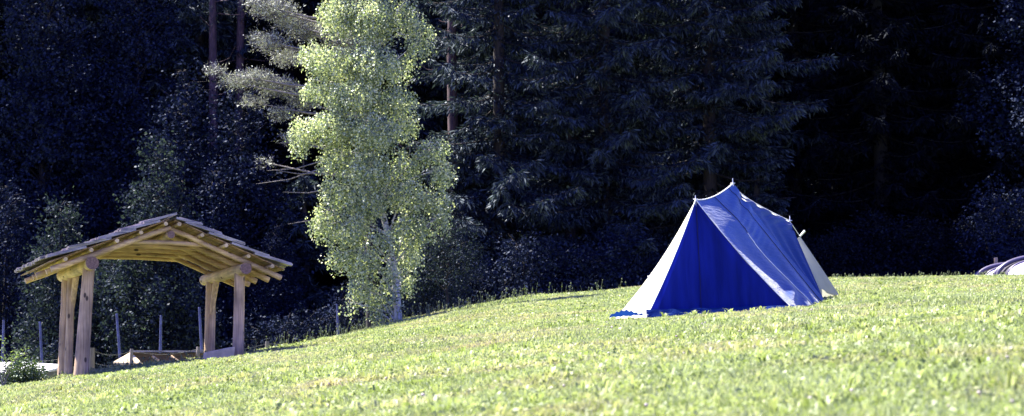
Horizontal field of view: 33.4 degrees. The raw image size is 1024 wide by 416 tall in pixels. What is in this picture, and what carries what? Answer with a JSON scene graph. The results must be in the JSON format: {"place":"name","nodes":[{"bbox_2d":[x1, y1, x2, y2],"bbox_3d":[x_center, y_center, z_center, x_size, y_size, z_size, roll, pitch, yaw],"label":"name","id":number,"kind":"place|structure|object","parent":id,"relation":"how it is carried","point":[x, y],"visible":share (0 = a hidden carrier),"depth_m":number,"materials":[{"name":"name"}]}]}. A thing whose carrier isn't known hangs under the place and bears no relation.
{"place":"outdoors","nodes":[
{"label":"outdoors","id":0,"kind":"place"},
{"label":"ground","id":1,"kind":"structure","parent":0,"visible":0},
{"bbox_2d":[1,320,4,361],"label":"pole","id":2,"kind":"object","parent":1,"relation":"on","point":[3,329],"visible":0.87,"depth_m":45.90,"materials":[{"name":"wood"}]},
{"bbox_2d":[0,328,30,385],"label":"shrub","id":3,"kind":"object","parent":1,"relation":"on","point":[13,357],"visible":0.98,"depth_m":30.07,"materials":[{"name":"green plant"}]},
{"bbox_2d":[0,354,51,385],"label":"bush","id":4,"kind":"object","parent":1,"relation":"on","point":[28,371],"visible":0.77,"depth_m":30.37,"materials":[{"name":"green plant"}]},
{"bbox_2d":[0,174,54,361],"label":"leafy tree","id":5,"kind":"object","parent":1,"relation":"on","point":[9,298],"visible":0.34,"depth_m":59.80,"materials":[{"name":"green plant"}]},
{"bbox_2d":[0,0,56,310],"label":"spruce tree","id":6,"kind":"object","parent":1,"relation":"on","point":[2,25],"visible":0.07,"depth_m":68.80,"materials":[{"name":"green plant"}]},
{"bbox_2d":[0,362,57,380],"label":"white roofed shed","id":7,"kind":"structure","parent":1,"relation":"on","point":[52,367],"depth_m":38.17,"materials":[{"name":"white"}]},
{"bbox_2d":[39,321,43,362],"bbox_3d":[-12.579,4.633,45.773,0.334,3.172,0.096,0,-7,0],"label":"pole","id":8,"kind":"object","parent":1,"relation":"on","point":[41,344],"visible":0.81,"depth_m":45.87,"materials":[{"name":"metal"}]},
{"bbox_2d":[5,185,113,369],"bbox_3d":[-14.642,4.100,54.731,4.352,9.756,4.100,-2,-7,19],"label":"leafy tree","id":9,"kind":"object","parent":1,"relation":"on","point":[49,319],"visible":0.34,"depth_m":54.72,"materials":[{"name":"green plant"}]},
{"bbox_2d":[0,0,129,331],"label":"leafy tree","id":10,"kind":"object","parent":1,"relation":"on","point":[36,90],"visible":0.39,"depth_m":65.64,"materials":[{"name":"green plant"}]},
{"bbox_2d":[0,0,150,240],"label":"spruce tree","id":11,"kind":"object","parent":1,"relation":"on","point":[99,13],"visible":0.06,"depth_m":69.00,"materials":[{"name":"green plant"}]},
{"bbox_2d":[26,0,145,230],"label":"spruce tree","id":12,"kind":"object","parent":1,"relation":"on","point":[97,2],"visible":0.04,"depth_m":70.74,"materials":[{"name":"green plant"}]},
{"bbox_2d":[48,0,163,171],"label":"spruce tree","id":13,"kind":"object","parent":1,"relation":"on","point":[98,40],"depth_m":75.46,"materials":[{"name":"green plant"}]},
{"bbox_2d":[74,259,140,364],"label":"leafy tree","id":14,"kind":"object","parent":1,"relation":"on","point":[104,267],"visible":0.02,"depth_m":58.40,"materials":[{"name":"green plant"}]},
{"bbox_2d":[116,313,120,357],"bbox_3d":[-10.508,4.271,45.816,0.351,2.873,0.096,0,-7,0],"label":"pole","id":15,"kind":"object","parent":1,"relation":"on","point":[118,337],"visible":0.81,"depth_m":45.88,"materials":[{"name":"metal"}]},
{"bbox_2d":[36,0,230,338],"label":"leafy tree","id":16,"kind":"object","parent":1,"relation":"on","point":[123,137],"visible":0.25,"depth_m":66.88,"materials":[{"name":"green plant"}]},
{"bbox_2d":[14,212,292,375],"bbox_3d":[-7.277,2.043,34.263,4.874,3.537,3.941,3,-7,-24],"label":"log shelter","id":17,"kind":"object","parent":1,"relation":"on","point":[218,254],"visible":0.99,"depth_m":33.50,"materials":[{"name":"brown wood"}]},
{"bbox_2d":[77,0,230,219],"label":"spruce tree","id":18,"kind":"object","parent":1,"relation":"on","point":[143,24],"visible":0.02,"depth_m":71.50,"materials":[{"name":"green plant"}]},
{"bbox_2d":[17,341,290,373],"bbox_3d":[-6.976,3.703,39.175,8.876,1.944,1.499,6,-9,-43],"label":"wire fence","id":19,"kind":"object","parent":1,"relation":"on","point":[92,357],"visible":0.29,"depth_m":36.73,"materials":[{"name":"wood"}]},
{"bbox_2d":[80,130,230,367],"bbox_3d":[-11.412,2.786,54.377,4.673,10.852,4.563,2,-7,-16],"label":"leafy tree","id":20,"kind":"object","parent":1,"relation":"on","point":[174,303],"visible":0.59,"depth_m":53.86,"materials":[{"name":"green plant"}]},
{"bbox_2d":[113,350,203,365],"bbox_3d":[-8.095,4.335,40.647,2.325,1.941,2.250,0,-7,0],"label":"wooden hut","id":21,"kind":"object","parent":1,"relation":"on","point":[138,356],"visible":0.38,"depth_m":40.02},
{"bbox_2d":[110,0,206,106],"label":"spruce tree","id":22,"kind":"object","parent":1,"relation":"on","point":[152,35],"visible":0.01,"depth_m":77.24,"materials":[{"name":"green plant"}]},
{"bbox_2d":[159,315,161,352],"bbox_3d":[-9.454,4.175,45.827,0.094,2.594,0.089,-3,-7,22],"label":"pole","id":23,"kind":"object","parent":1,"relation":"on","point":[160,338],"visible":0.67,"depth_m":45.89,"materials":[{"name":"wood"}]},
{"bbox_2d":[92,57,269,332],"bbox_3d":[-12.473,1.904,63.271,8.246,15.266,7.728,0,-7,2],"label":"leafy tree","id":24,"kind":"object","parent":1,"relation":"on","point":[183,144],"visible":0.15,"depth_m":63.12,"materials":[{"name":"green plant"}]},
{"bbox_2d":[99,0,274,262],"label":"spruce tree","id":25,"kind":"object","parent":1,"relation":"on","point":[199,48],"visible":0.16,"depth_m":69.62,"materials":[{"name":"green plant"}]},
{"bbox_2d":[198,307,202,352],"bbox_3d":[-8.330,3.982,45.850,0.260,2.636,0.096,0,-7,0],"label":"pole","id":26,"kind":"object","parent":1,"relation":"on","point":[200,329],"visible":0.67,"depth_m":45.91,"materials":[{"name":"wood"}]},
{"bbox_2d":[140,2,263,78],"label":"spruce tree","id":27,"kind":"object","parent":1,"relation":"on","point":[217,26],"depth_m":76.71,"materials":[{"name":"green plant"}]},
{"bbox_2d":[146,161,268,352],"bbox_3d":[-10.867,3.635,60.849,5.474,10.814,5.841,-1,-7,12],"label":"leafy tree","id":28,"kind":"object","parent":1,"relation":"on","point":[202,191],"visible":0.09,"depth_m":60.92,"materials":[{"name":"green plant"}]},
{"bbox_2d":[169,0,251,198],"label":"pine tree","id":29,"kind":"object","parent":1,"relation":"on","point":[212,24],"visible":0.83,"depth_m":68.00,"materials":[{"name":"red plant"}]},
{"bbox_2d":[203,347,234,358],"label":"timber block","id":30,"kind":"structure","parent":1,"relation":"on","point":[225,352],"depth_m":32.86,"materials":[{"name":"grey wood"}]},
{"bbox_2d":[170,31,277,248],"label":"leafy tree","id":31,"kind":"object","parent":1,"relation":"on","point":[257,143],"visible":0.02,"depth_m":69.97,"materials":[{"name":"green plant"}]},
{"bbox_2d":[148,71,340,347],"bbox_3d":[-9.771,2.082,62.356,7.213,14.248,7.697,-3,-8,27],"label":"leafy tree","id":32,"kind":"object","parent":1,"relation":"on","point":[259,210],"visible":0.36,"depth_m":61.95,"materials":[{"name":"green plant"}]},
{"bbox_2d":[170,0,333,210],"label":"spruce tree","id":33,"kind":"object","parent":1,"relation":"on","point":[221,38],"visible":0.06,"depth_m":71.49,"materials":[{"name":"green plant"}]},
{"bbox_2d":[217,0,293,231],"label":"pine tree","id":34,"kind":"object","parent":1,"relation":"on","point":[240,34],"visible":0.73,"depth_m":69.11,"materials":[{"name":"red plant"}]},
{"bbox_2d":[227,305,291,352],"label":"bush","id":35,"kind":"object","parent":1,"relation":"on","point":[263,330],"visible":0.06,"depth_m":54.63,"materials":[{"name":"green plant"}]},
{"bbox_2d":[221,218,314,349],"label":"leafy tree","id":36,"kind":"object","parent":1,"relation":"on","point":[288,306],"visible":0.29,"depth_m":59.72,"materials":[{"name":"green plant"}]},
{"bbox_2d":[201,0,382,326],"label":"pine tree","id":37,"kind":"object","parent":1,"relation":"on","point":[274,85],"visible":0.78,"depth_m":52.91,"materials":[{"name":"green plant"}]},
{"bbox_2d":[205,0,382,313],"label":"spruce tree","id":38,"kind":"object","parent":1,"relation":"on","point":[292,71],"visible":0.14,"depth_m":70.26,"materials":[{"name":"green plant"}]},
{"bbox_2d":[257,301,331,348],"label":"bush","id":39,"kind":"object","parent":1,"relation":"on","point":[296,327],"visible":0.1,"depth_m":53.73,"materials":[{"name":"green plant"}]},
{"bbox_2d":[267,160,343,329],"bbox_3d":[-7.888,3.422,61.909,4.590,10.500,4.508,3,-8,-26],"label":"spruce tree","id":40,"kind":"object","parent":1,"relation":"on","point":[307,185],"visible":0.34,"depth_m":62.06,"materials":[{"name":"green plant"}]},
{"bbox_2d":[259,10,354,309],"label":"spruce tree","id":41,"kind":"object","parent":1,"relation":"on","point":[306,105],"depth_m":75.92,"materials":[{"name":"green plant"}]},
{"bbox_2d":[289,299,364,342],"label":"bush","id":42,"kind":"object","parent":1,"relation":"on","point":[332,322],"visible":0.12,"depth_m":54.67,"materials":[{"name":"green plant"}]},
{"bbox_2d":[336,304,339,333],"bbox_3d":[-5.077,3.768,49.904,0.170,1.920,0.096,0,-7,0],"label":"pole","id":43,"kind":"object","parent":1,"relation":"on","point":[337,317],"visible":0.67,"depth_m":49.95,"materials":[{"name":"wood"}]},
{"bbox_2d":[310,279,384,335],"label":"bush","id":44,"kind":"object","parent":1,"relation":"on","point":[361,315],"visible":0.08,"depth_m":55.70,"materials":[{"name":"green plant"}]},
{"bbox_2d":[248,0,467,311],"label":"spruce tree","id":45,"kind":"object","parent":1,"relation":"on","point":[310,176],"visible":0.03,"depth_m":71.09,"materials":[{"name":"green plant"}]},
{"bbox_2d":[330,181,411,331],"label":"spruce tree","id":46,"kind":"object","parent":1,"relation":"on","point":[378,221],"visible":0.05,"depth_m":60.93,"materials":[{"name":"green plant"}]},
{"bbox_2d":[284,0,458,324],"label":"birch tree","id":47,"kind":"object","parent":1,"relation":"on","point":[366,136],"visible":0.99,"depth_m":44.17,"materials":[{"name":"green plant"}]},
{"bbox_2d":[348,283,421,329],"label":"bush","id":48,"kind":"object","parent":1,"relation":"on","point":[387,313],"visible":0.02,"depth_m":56.61,"materials":[{"name":"green plant"}]},
{"bbox_2d":[306,0,470,310],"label":"spruce tree","id":49,"kind":"object","parent":1,"relation":"on","point":[420,85],"visible":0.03,"depth_m":70.81,"materials":[{"name":"green plant"}]},
{"bbox_2d":[379,265,445,316],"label":"bush","id":50,"kind":"object","parent":1,"relation":"on","point":[414,313],"visible":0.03,"depth_m":57.72,"materials":[{"name":"green plant"}]},
{"bbox_2d":[382,249,458,317],"bbox_3d":[-2.772,2.803,50.483,2.406,3.295,2.363,0,-7,2],"label":"bush","id":51,"kind":"object","parent":1,"relation":"on","point":[423,302],"visible":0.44,"depth_m":50.23,"materials":[{"name":"green plant"}]},
{"bbox_2d":[395,0,461,242],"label":"pine tree","id":52,"kind":"object","parent":1,"relation":"on","point":[452,123],"visible":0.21,"depth_m":63.81,"materials":[{"name":"red plant"}]},
{"bbox_2d":[331,0,549,261],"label":"spruce tree","id":53,"kind":"object","parent":1,"relation":"on","point":[438,92],"visible":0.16,"depth_m":69.68,"materials":[{"name":"green plant"}]},
{"bbox_2d":[397,208,497,308],"bbox_3d":[-1.882,2.080,49.786,3.088,4.306,3.144,-3,-8,26],"label":"bush","id":54,"kind":"object","parent":1,"relation":"on","point":[446,271],"visible":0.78,"depth_m":49.47,"materials":[{"name":"green plant"}]},
{"bbox_2d":[424,250,498,312],"bbox_3d":[-1.409,3.409,57.019,3.278,4.158,3.760,0,-7,-1],"label":"bush","id":55,"kind":"object","parent":1,"relation":"on","point":[476,293],"visible":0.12,"depth_m":56.78,"materials":[{"name":"green plant"}]},
{"bbox_2d":[426,113,510,298],"bbox_3d":[-1.678,1.471,61.624,4.361,9.976,4.283,4,-8,-30],"label":"spruce tree","id":56,"kind":"object","parent":1,"relation":"on","point":[476,179],"visible":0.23,"depth_m":61.59,"materials":[{"name":"green plant"}]},
{"bbox_2d":[453,251,540,306],"bbox_3d":[-0.648,3.508,58.053,3.974,4.118,3.815,2,-7,-13],"label":"bush","id":57,"kind":"object","parent":1,"relation":"on","point":[494,268],"visible":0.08,"depth_m":57.50,"materials":[{"name":"green plant"}]},
{"bbox_2d":[424,1,569,219],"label":"spruce tree","id":58,"kind":"object","parent":1,"relation":"on","point":[487,90],"depth_m":77.20,"materials":[{"name":"green plant"}]},
{"bbox_2d":[390,0,613,307],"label":"spruce tree","id":59,"kind":"object","parent":1,"relation":"on","point":[502,58],"visible":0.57,"depth_m":61.60,"materials":[{"name":"green plant"}]},
{"bbox_2d":[487,148,535,273],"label":"spruce tree","id":60,"kind":"object","parent":1,"relation":"on","point":[509,232],"visible":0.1,"depth_m":61.85,"materials":[{"name":"green plant"}]},
{"bbox_2d":[9,279,1013,415],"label":"clover flowers","id":61,"kind":"object","parent":1,"relation":"on","point":[646,404],"visible":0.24,"depth_m":10.44,"materials":[{"name":"white plant"}]},
{"bbox_2d":[0,274,1023,415],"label":"grass","id":62,"kind":"structure","parent":1,"relation":"on","point":[832,354],"depth_m":11.61,"materials":[{"name":"green plant"}]},
{"bbox_2d":[459,222,568,303],"bbox_3d":[0.230,2.770,57.174,3.701,4.695,4.245,-4,-8,29],"label":"bush","id":63,"kind":"object","parent":1,"relation":"on","point":[534,279],"visible":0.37,"depth_m":56.81,"materials":[{"name":"green plant"}]},
{"bbox_2d":[412,0,647,237],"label":"spruce tree","id":64,"kind":"object","parent":1,"relation":"on","point":[540,14],"visible":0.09,"depth_m":69.08,"materials":[{"name":"green plant"}]},
{"bbox_2d":[46,270,1014,379],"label":"meadow weeds","id":65,"kind":"object","parent":1,"relation":"on","point":[282,342],"visible":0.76,"depth_m":42.71,"materials":[{"name":"green plant"}]},
{"bbox_2d":[537,0,579,233],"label":"pine tree","id":66,"kind":"object","parent":1,"relation":"on","point":[576,137],"visible":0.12,"depth_m":68.97,"materials":[{"name":"red plant"}]},
{"bbox_2d":[507,4,612,238],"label":"spruce tree","id":67,"kind":"object","parent":1,"relation":"on","point":[562,99],"depth_m":77.46,"materials":[{"name":"green plant"}]},
{"bbox_2d":[532,233,595,293],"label":"bush","id":68,"kind":"object","parent":1,"relation":"on","point":[560,260],"visible":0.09,"depth_m":57.73,"materials":[{"name":"green plant"}]},
{"bbox_2d":[515,85,620,275],"bbox_3d":[1.785,0.707,61.930,4.590,10.500,4.508,-2,-7,18],"label":"spruce tree","id":69,"kind":"object","parent":1,"relation":"on","point":[566,230],"visible":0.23,"depth_m":61.62,"materials":[{"name":"green plant"}]},
{"bbox_2d":[536,232,641,292],"bbox_3d":[2.868,2.916,58.084,3.915,4.227,4.078,-5,-8,34],"label":"bush","id":70,"kind":"object","parent":1,"relation":"on","point":[590,277],"visible":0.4,"depth_m":57.62,"materials":[{"name":"green plant"}]},
{"bbox_2d":[486,0,705,282],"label":"spruce tree","id":71,"kind":"object","parent":1,"relation":"on","point":[606,137],"visible":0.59,"depth_m":61.64,"materials":[{"name":"green plant"}]},
{"bbox_2d":[582,125,661,283],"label":"spruce tree","id":72,"kind":"object","parent":1,"relation":"on","point":[594,233],"visible":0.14,"depth_m":61.97,"materials":[{"name":"green plant"}]},
{"bbox_2d":[593,213,666,288],"bbox_3d":[4.155,2.576,59.189,3.807,4.829,4.367,2,-7,-14],"label":"bush","id":73,"kind":"object","parent":1,"relation":"on","point":[627,249],"visible":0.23,"depth_m":58.82,"materials":[{"name":"green plant"}]},
{"bbox_2d":[579,5,694,248],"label":"spruce tree","id":74,"kind":"object","parent":1,"relation":"on","point":[674,116],"visible":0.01,"depth_m":78.32,"materials":[{"name":"green plant"}]},
{"bbox_2d":[547,1,748,270],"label":"spruce tree","id":75,"kind":"object","parent":1,"relation":"on","point":[612,32],"visible":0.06,"depth_m":67.90,"materials":[{"name":"green plant"}]},
{"bbox_2d":[630,249,666,283],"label":"bush","id":76,"kind":"object","parent":1,"relation":"on","point":[656,260],"visible":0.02,"depth_m":59.74,"materials":[{"name":"green plant"}]},
{"bbox_2d":[601,0,838,250],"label":"spruce tree","id":77,"kind":"object","parent":1,"relation":"on","point":[711,93],"visible":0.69,"depth_m":63.09,"materials":[{"name":"green plant"}]},
{"bbox_2d":[609,178,837,318],"bbox_3d":[3.451,0.700,26.220,2.491,2.330,4.982,-4,-8,28],"label":"ridge tent","id":78,"kind":"object","parent":1,"relation":"on","point":[733,247],"visible":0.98,"depth_m":25.23,"materials":[{"name":"blue fabric"}]},
{"bbox_2d":[661,0,841,256],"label":"spruce tree","id":79,"kind":"object","parent":1,"relation":"on","point":[809,141],"visible":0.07,"depth_m":68.25,"materials":[{"name":"green plant"}]},
{"bbox_2d":[735,132,796,232],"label":"spruce tree","id":80,"kind":"object","parent":1,"relation":"on","point":[766,200],"visible":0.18,"depth_m":62.85,"materials":[{"name":"green plant"}]},
{"bbox_2d":[726,3,846,208],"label":"spruce tree","id":81,"kind":"object","parent":1,"relation":"on","point":[776,106],"depth_m":76.95,"materials":[{"name":"green plant"}]},
{"bbox_2d":[715,0,900,271],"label":"spruce tree","id":82,"kind":"object","parent":1,"relation":"on","point":[810,214],"visible":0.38,"depth_m":67.70,"materials":[{"name":"green plant"}]},
{"bbox_2d":[793,224,833,276],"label":"bush","id":83,"kind":"object","parent":1,"relation":"on","point":[808,242],"visible":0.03,"depth_m":60.96,"materials":[{"name":"green plant"}]},
{"bbox_2d":[810,225,894,276],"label":"bush","id":84,"kind":"object","parent":1,"relation":"on","point":[839,251],"visible":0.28,"depth_m":59.81,"materials":[{"name":"green plant"}]},
{"bbox_2d":[768,0,940,245],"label":"spruce tree","id":85,"kind":"object","parent":1,"relation":"on","point":[845,162],"visible":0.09,"depth_m":69.20,"materials":[{"name":"green plant"}]},
{"bbox_2d":[815,1,952,209],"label":"spruce tree","id":86,"kind":"object","parent":1,"relation":"on","point":[896,110],"visible":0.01,"depth_m":76.17,"materials":[{"name":"green plant"}]},
{"bbox_2d":[770,0,998,273],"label":"spruce tree","id":87,"kind":"object","parent":1,"relation":"on","point":[877,35],"visible":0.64,"depth_m":67.22,"materials":[{"name":"green plant"}]},
{"bbox_2d":[848,0,1005,238],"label":"spruce tree","id":88,"kind":"object","parent":1,"relation":"on","point":[940,135],"visible":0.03,"depth_m":69.12,"materials":[{"name":"green plant"}]},
{"bbox_2d":[866,6,999,216],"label":"spruce tree","id":89,"kind":"object","parent":1,"relation":"on","point":[946,114],"visible":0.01,"depth_m":76.16,"materials":[{"name":"green plant"}]},
{"bbox_2d":[917,212,996,275],"bbox_3d":[16.404,2.051,61.043,3.744,3.845,4.479,-6,-9,43],"label":"bush","id":90,"kind":"object","parent":1,"relation":"on","point":[960,232],"visible":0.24,"depth_m":60.65,"materials":[{"name":"green plant"}]},
{"bbox_2d":[904,0,1023,261],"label":"spruce tree","id":91,"kind":"object","parent":1,"relation":"on","point":[991,51],"visible":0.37,"depth_m":66.09,"materials":[{"name":"green plant"}]},
{"bbox_2d":[950,171,1023,274],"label":"bush","id":92,"kind":"object","parent":1,"relation":"on","point":[1004,244],"visible":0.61,"depth_m":59.88,"materials":[{"name":"green plant"}]},
{"bbox_2d":[952,0,1023,199],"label":"leafy tree","id":93,"kind":"object","parent":1,"relation":"on","point":[1013,69],"visible":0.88,"depth_m":64.53,"materials":[{"name":"green plant"}]},
{"bbox_2d":[974,262,1003,274],"bbox_3d":[16.296,2.103,55.773,2.406,0.688,2.197,0,-7,0],"label":"dome tent","id":94,"kind":"object","parent":1,"relation":"on","point":[991,268],"visible":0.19,"depth_m":55.75,"materials":[{"name":"white fabric"}]},
{"bbox_2d":[975,206,1023,266],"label":"bush","id":95,"kind":"object","parent":1,"relation":"on","point":[1015,229],"visible":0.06,"depth_m":60.90,"materials":[{"name":"green plant"}]},
{"bbox_2d":[977,1,1023,207],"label":"spruce tree","id":96,"kind":"object","parent":1,"relation":"on","point":[1021,85],"visible":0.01,"depth_m":67.72,"materials":[{"name":"green plant"}]},
{"bbox_2d":[993,256,1023,274],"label":"dome tent","id":97,"kind":"object","parent":1,"relation":"on","point":[1014,265],"visible":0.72,"depth_m":54.13,"materials":[{"name":"white fabric"}]}
]}

